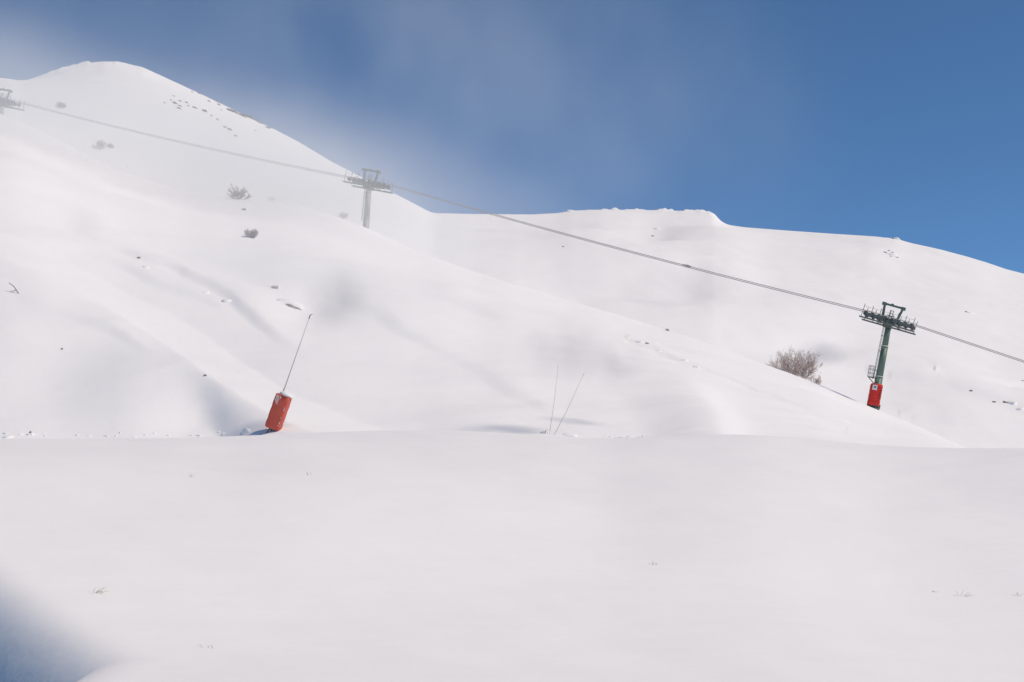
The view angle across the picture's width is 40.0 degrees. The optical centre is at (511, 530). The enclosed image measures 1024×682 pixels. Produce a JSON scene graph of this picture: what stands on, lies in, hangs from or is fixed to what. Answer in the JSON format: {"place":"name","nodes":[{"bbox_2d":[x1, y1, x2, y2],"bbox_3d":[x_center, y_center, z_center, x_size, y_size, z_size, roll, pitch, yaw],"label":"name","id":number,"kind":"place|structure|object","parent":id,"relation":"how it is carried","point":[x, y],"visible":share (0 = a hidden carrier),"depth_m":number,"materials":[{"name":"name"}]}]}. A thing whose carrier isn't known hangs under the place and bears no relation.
{"place":"outdoors","nodes":[
{"label":"outdoors","id":0,"kind":"place"},
{"bbox_2d":[0,430,1023,681],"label":"snowfield","id":1,"kind":"structure","parent":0,"point":[418,556],"depth_m":23.64,"materials":[{"name":"white snow"}]},
{"bbox_2d":[0,114,1023,447],"bbox_3d":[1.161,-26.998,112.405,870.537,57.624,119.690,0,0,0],"label":"snow slope","id":2,"kind":"structure","parent":0,"point":[396,334],"depth_m":85.05,"materials":[{"name":"white snow"}]},
{"bbox_2d":[2,435,13,438],"bbox_3d":[-21.972,-3.933,61.429,0.505,0.491,0.582,0,0,3],"label":"snow lump","id":3,"kind":"object","parent":2,"relation":"on","point":[8,436],"visible":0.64,"depth_m":61.23,"materials":[{"name":"white snow"}]},
{"bbox_2d":[0,88,24,114],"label":"lift tower","id":4,"kind":"structure","parent":2,"relation":"on","point":[5,103],"depth_m":169.72,"materials":[{"name":"metal"}]},
{"bbox_2d":[241,428,250,433],"bbox_3d":[-11.648,-4.298,62.056,0.542,0.460,0.530,0,0,21],"label":"snow lump","id":5,"kind":"object","parent":2,"relation":"on","point":[245,430],"visible":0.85,"depth_m":61.84,"materials":[{"name":"white snow"}]},
{"bbox_2d":[243,229,258,237],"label":"bare bush","id":6,"kind":"object","parent":2,"relation":"on","point":[252,234],"visible":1,"depth_m":120.94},
{"bbox_2d":[265,391,292,430],"bbox_3d":[-10.073,-5.204,61.029,0.748,1.729,0.546,19,0,7],"label":"crash pad","id":7,"kind":"object","parent":2,"relation":"on","point":[280,406],"visible":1,"depth_m":60.81,"materials":[{"name":"red fabric"}]},
{"bbox_2d":[265,314,312,433],"bbox_3d":[-9.679,-6.561,61.046,0.381,6.030,0.438,19,0,0],"label":"snow lance","id":8,"kind":"object","parent":2,"relation":"on","point":[269,429],"visible":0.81,"depth_m":61.03,"materials":[{"name":"metal"}]},
{"bbox_2d":[276,298,303,309],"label":"snow capped rock","id":9,"kind":"object","parent":2,"relation":"on","point":[293,304],"visible":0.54,"depth_m":91.09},
{"bbox_2d":[342,168,393,228],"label":"lift tower","id":10,"kind":"structure","parent":2,"relation":"on","point":[369,185],"depth_m":151.72,"materials":[{"name":"metal"}]},
{"bbox_2d":[2,98,1023,360],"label":"lift cable","id":11,"kind":"object","parent":10,"relation":"attached to","point":[524,222],"visible":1,"depth_m":141.44,"materials":[{"name":"metal"}]},
{"bbox_2d":[16,102,1023,362],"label":"lift cable","id":12,"kind":"object","parent":10,"relation":"attached to","point":[512,220],"visible":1,"depth_m":142.52,"materials":[{"name":"metal"}]},
{"bbox_2d":[562,433,576,436],"bbox_3d":[2.480,-4.134,63.436,0.880,0.530,0.993,-13,17,-28],"label":"snow lump","id":13,"kind":"object","parent":2,"relation":"on","point":[569,434],"visible":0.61,"depth_m":63.19,"materials":[{"name":"white snow"}]},
{"bbox_2d":[765,348,823,378],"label":"bare bush","id":14,"kind":"object","parent":2,"relation":"on","point":[793,370],"visible":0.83,"depth_m":138.82,"materials":[{"name":"brown plant"}]},
{"bbox_2d":[802,372,821,384],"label":"bare bush","id":15,"kind":"object","parent":2,"relation":"on","point":[817,380],"visible":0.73,"depth_m":138.16,"materials":[{"name":"brown plant"}]},
{"bbox_2d":[859,302,917,409],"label":"lift tower","id":16,"kind":"structure","parent":2,"relation":"on","point":[888,324],"depth_m":126.93,"materials":[{"name":"grey metal"}]},
{"bbox_2d":[867,383,882,405],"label":"crash pad","id":17,"kind":"object","parent":16,"relation":"attached to","point":[875,393],"visible":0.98,"depth_m":126.68,"materials":[{"name":"red fabric"}]},
{"bbox_2d":[0,61,1023,433],"bbox_3d":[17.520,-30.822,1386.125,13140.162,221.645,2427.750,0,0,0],"label":"mountain","id":18,"kind":"structure","parent":0,"point":[930,377],"depth_m":248.68,"materials":[{"name":"white snow"}]},
{"bbox_2d":[54,101,65,107],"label":"bare bush","id":19,"kind":"object","parent":18,"relation":"on","point":[61,105],"visible":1,"depth_m":267.69,"materials":[{"name":"grey plant"}]},
{"bbox_2d":[91,139,106,148],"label":"bare bush","id":20,"kind":"object","parent":18,"relation":"on","point":[102,145],"visible":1,"depth_m":230.37,"materials":[{"name":"grey plant"}]},
{"bbox_2d":[227,183,251,199],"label":"bare bush","id":21,"kind":"object","parent":18,"relation":"on","point":[234,193],"visible":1,"depth_m":147.37,"materials":[{"name":"grey plant"}]},
{"bbox_2d":[338,212,348,218],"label":"bare bush","id":22,"kind":"object","parent":18,"relation":"on","point":[344,216],"visible":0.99,"depth_m":229.04,"materials":[{"name":"grey plant"}]},
{"bbox_2d":[886,252,897,256],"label":"snow lump","id":23,"kind":"object","parent":18,"relation":"on","point":[894,254],"visible":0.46,"depth_m":323.27,"materials":[{"name":"white snow"}]},
{"bbox_2d":[0,0,1023,273],"label":"sky","id":24,"kind":"structure","parent":0,"point":[903,120],"materials":[{"name":"blue"}]}
]}

